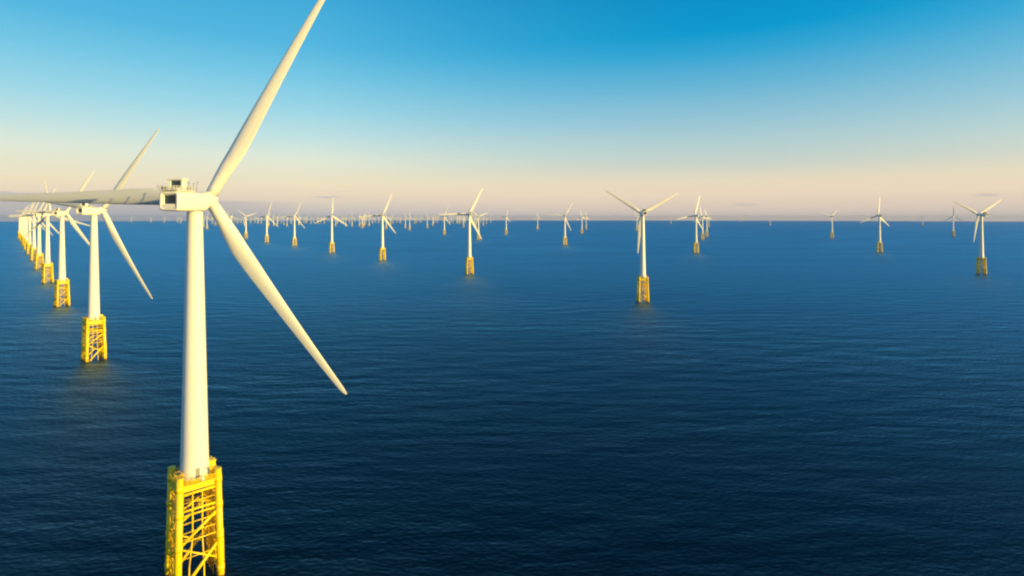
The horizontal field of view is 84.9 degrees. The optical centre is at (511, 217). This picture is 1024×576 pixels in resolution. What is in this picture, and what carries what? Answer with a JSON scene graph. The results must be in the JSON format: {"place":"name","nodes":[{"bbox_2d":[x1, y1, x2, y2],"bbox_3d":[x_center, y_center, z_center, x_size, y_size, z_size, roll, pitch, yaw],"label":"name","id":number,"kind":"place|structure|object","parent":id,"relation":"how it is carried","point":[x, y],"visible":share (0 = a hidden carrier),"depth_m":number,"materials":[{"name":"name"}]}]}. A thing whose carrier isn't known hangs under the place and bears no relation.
{"place":"outdoors","nodes":[
{"label":"outdoors","id":0,"kind":"place"},
{"bbox_2d":[0,220,1023,575],"bbox_3d":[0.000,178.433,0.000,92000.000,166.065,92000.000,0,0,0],"label":"sea","id":1,"kind":"structure","parent":0,"point":[730,398],"depth_m":290.11,"materials":[{"name":"liquid"}]},
{"bbox_2d":[8,206,28,240],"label":"wind turbine","id":2,"kind":"object","parent":1,"relation":"in","point":[20,234],"visible":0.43,"depth_m":2304.76,"materials":[{"name":"yellow paint"}]},
{"bbox_2d":[9,204,32,242],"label":"wind turbine","id":3,"kind":"object","parent":1,"relation":"in","point":[23,225],"visible":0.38,"depth_m":2090.93,"materials":[{"name":"yellow paint"}]},
{"bbox_2d":[23,203,35,249],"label":"wind turbine","id":4,"kind":"object","parent":1,"relation":"in","point":[26,232],"visible":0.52,"depth_m":1664.06,"materials":[{"name":"yellow paint"}]},
{"bbox_2d":[22,203,36,245],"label":"wind turbine","id":5,"kind":"object","parent":1,"relation":"in","point":[23,237],"visible":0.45,"depth_m":1877.46,"materials":[{"name":"yellow paint"}]},
{"bbox_2d":[10,202,51,260],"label":"wind turbine","id":6,"kind":"object","parent":1,"relation":"in","point":[33,249],"visible":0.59,"depth_m":1237.16,"materials":[{"name":"yellow paint"}]},
{"bbox_2d":[24,202,44,253],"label":"wind turbine","id":7,"kind":"object","parent":1,"relation":"in","point":[29,243],"visible":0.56,"depth_m":1450.53,"materials":[{"name":"yellow paint"}]},
{"bbox_2d":[11,188,58,269],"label":"wind turbine","id":8,"kind":"object","parent":1,"relation":"in","point":[38,253],"visible":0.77,"depth_m":1024.03,"materials":[{"name":"yellow paint"}]},
{"bbox_2d":[15,171,93,307],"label":"wind turbine","id":9,"kind":"object","parent":1,"relation":"in","point":[62,278],"visible":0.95,"depth_m":597.21,"materials":[{"name":"yellow paint"}]},
{"bbox_2d":[24,177,89,283],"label":"wind turbine","id":10,"kind":"object","parent":1,"relation":"in","point":[47,263],"visible":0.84,"depth_m":810.76,"materials":[{"name":"yellow paint"}]},
{"bbox_2d":[46,129,158,363],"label":"wind turbine","id":11,"kind":"object","parent":1,"relation":"in","point":[95,318],"visible":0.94,"depth_m":372.37,"materials":[{"name":"yellow paint"}]},
{"bbox_2d":[0,0,346,575],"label":"wind turbine","id":12,"kind":"object","parent":1,"relation":"in","point":[199,468],"visible":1,"depth_m":147.73,"materials":[{"name":"yellow paint"}]},
{"bbox_2d":[238,210,254,237],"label":"wind turbine","id":13,"kind":"object","parent":1,"relation":"in","point":[245,232],"visible":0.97,"depth_m":2551.89,"materials":[{"name":"yellow paint"}]},
{"bbox_2d":[253,203,277,242],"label":"wind turbine","id":14,"kind":"object","parent":1,"relation":"in","point":[267,235],"visible":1,"depth_m":2118.33,"materials":[{"name":"yellow paint"}]},
{"bbox_2d":[283,201,304,246],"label":"wind turbine","id":15,"kind":"object","parent":1,"relation":"in","point":[294,237],"visible":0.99,"depth_m":1844.09,"materials":[{"name":"yellow paint"}]},
{"bbox_2d":[315,201,347,252],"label":"wind turbine","id":16,"kind":"object","parent":1,"relation":"in","point":[331,241],"visible":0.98,"depth_m":1508.78,"materials":[{"name":"yellow paint"}]},
{"bbox_2d":[361,194,394,260],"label":"wind turbine","id":17,"kind":"object","parent":1,"relation":"in","point":[382,249],"visible":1,"depth_m":1229.65,"materials":[{"name":"yellow paint"}]},
{"bbox_2d":[435,208,449,234],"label":"wind turbine","id":18,"kind":"object","parent":1,"relation":"in","point":[444,222],"visible":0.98,"depth_m":3105.31,"materials":[{"name":"yellow paint"}]},
{"bbox_2d":[438,188,482,274],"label":"wind turbine","id":19,"kind":"object","parent":1,"relation":"in","point":[469,257],"visible":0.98,"depth_m":930.85,"materials":[{"name":"yellow paint"}]},
{"bbox_2d":[472,211,485,239],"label":"wind turbine","id":20,"kind":"object","parent":1,"relation":"in","point":[478,224],"visible":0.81,"depth_m":2365.66,"materials":[{"name":"yellow paint"}]},
{"bbox_2d":[499,212,509,234],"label":"wind turbine","id":21,"kind":"object","parent":1,"relation":"in","point":[506,223],"visible":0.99,"depth_m":3105.20,"materials":[{"name":"yellow paint"}]},
{"bbox_2d":[553,203,572,244],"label":"wind turbine","id":22,"kind":"object","parent":1,"relation":"in","point":[565,237],"visible":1,"depth_m":1912.02,"materials":[{"name":"yellow paint"}]},
{"bbox_2d":[605,190,677,302],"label":"wind turbine","id":23,"kind":"object","parent":1,"relation":"in","point":[641,239],"visible":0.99,"depth_m":626.83,"materials":[{"name":"yellow paint"}]},
{"bbox_2d":[676,196,703,252],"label":"wind turbine","id":24,"kind":"object","parent":1,"relation":"in","point":[696,242],"visible":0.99,"depth_m":1485.25,"materials":[{"name":"yellow paint"}]},
{"bbox_2d":[697,208,706,239],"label":"wind turbine","id":25,"kind":"object","parent":1,"relation":"in","point":[702,224],"visible":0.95,"depth_m":2366.72,"materials":[{"name":"yellow paint"}]},
{"bbox_2d":[703,211,710,236],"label":"wind turbine","id":26,"kind":"object","parent":1,"relation":"in","point":[706,224],"visible":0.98,"depth_m":2762.23,"materials":[{"name":"yellow paint"}]},
{"bbox_2d":[822,211,836,237],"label":"wind turbine","id":27,"kind":"object","parent":1,"relation":"in","point":[832,232],"visible":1,"depth_m":2553.33,"materials":[{"name":"yellow paint"}]},
{"bbox_2d":[860,197,888,252],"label":"wind turbine","id":28,"kind":"object","parent":1,"relation":"in","point":[879,235],"visible":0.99,"depth_m":1509.44,"materials":[{"name":"yellow paint"}]},
{"bbox_2d":[944,207,962,236],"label":"wind turbine","id":29,"kind":"object","parent":1,"relation":"in","point":[953,223],"visible":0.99,"depth_m":2771.91,"materials":[{"name":"yellow paint"}]},
{"bbox_2d":[952,200,1000,274],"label":"wind turbine","id":30,"kind":"object","parent":1,"relation":"in","point":[981,241],"visible":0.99,"depth_m":931.93,"materials":[{"name":"yellow paint"}]},
{"bbox_2d":[0,0,1023,220],"label":"sky","id":31,"kind":"structure","parent":0,"point":[783,110],"materials":[{"name":"blue"}]}
]}

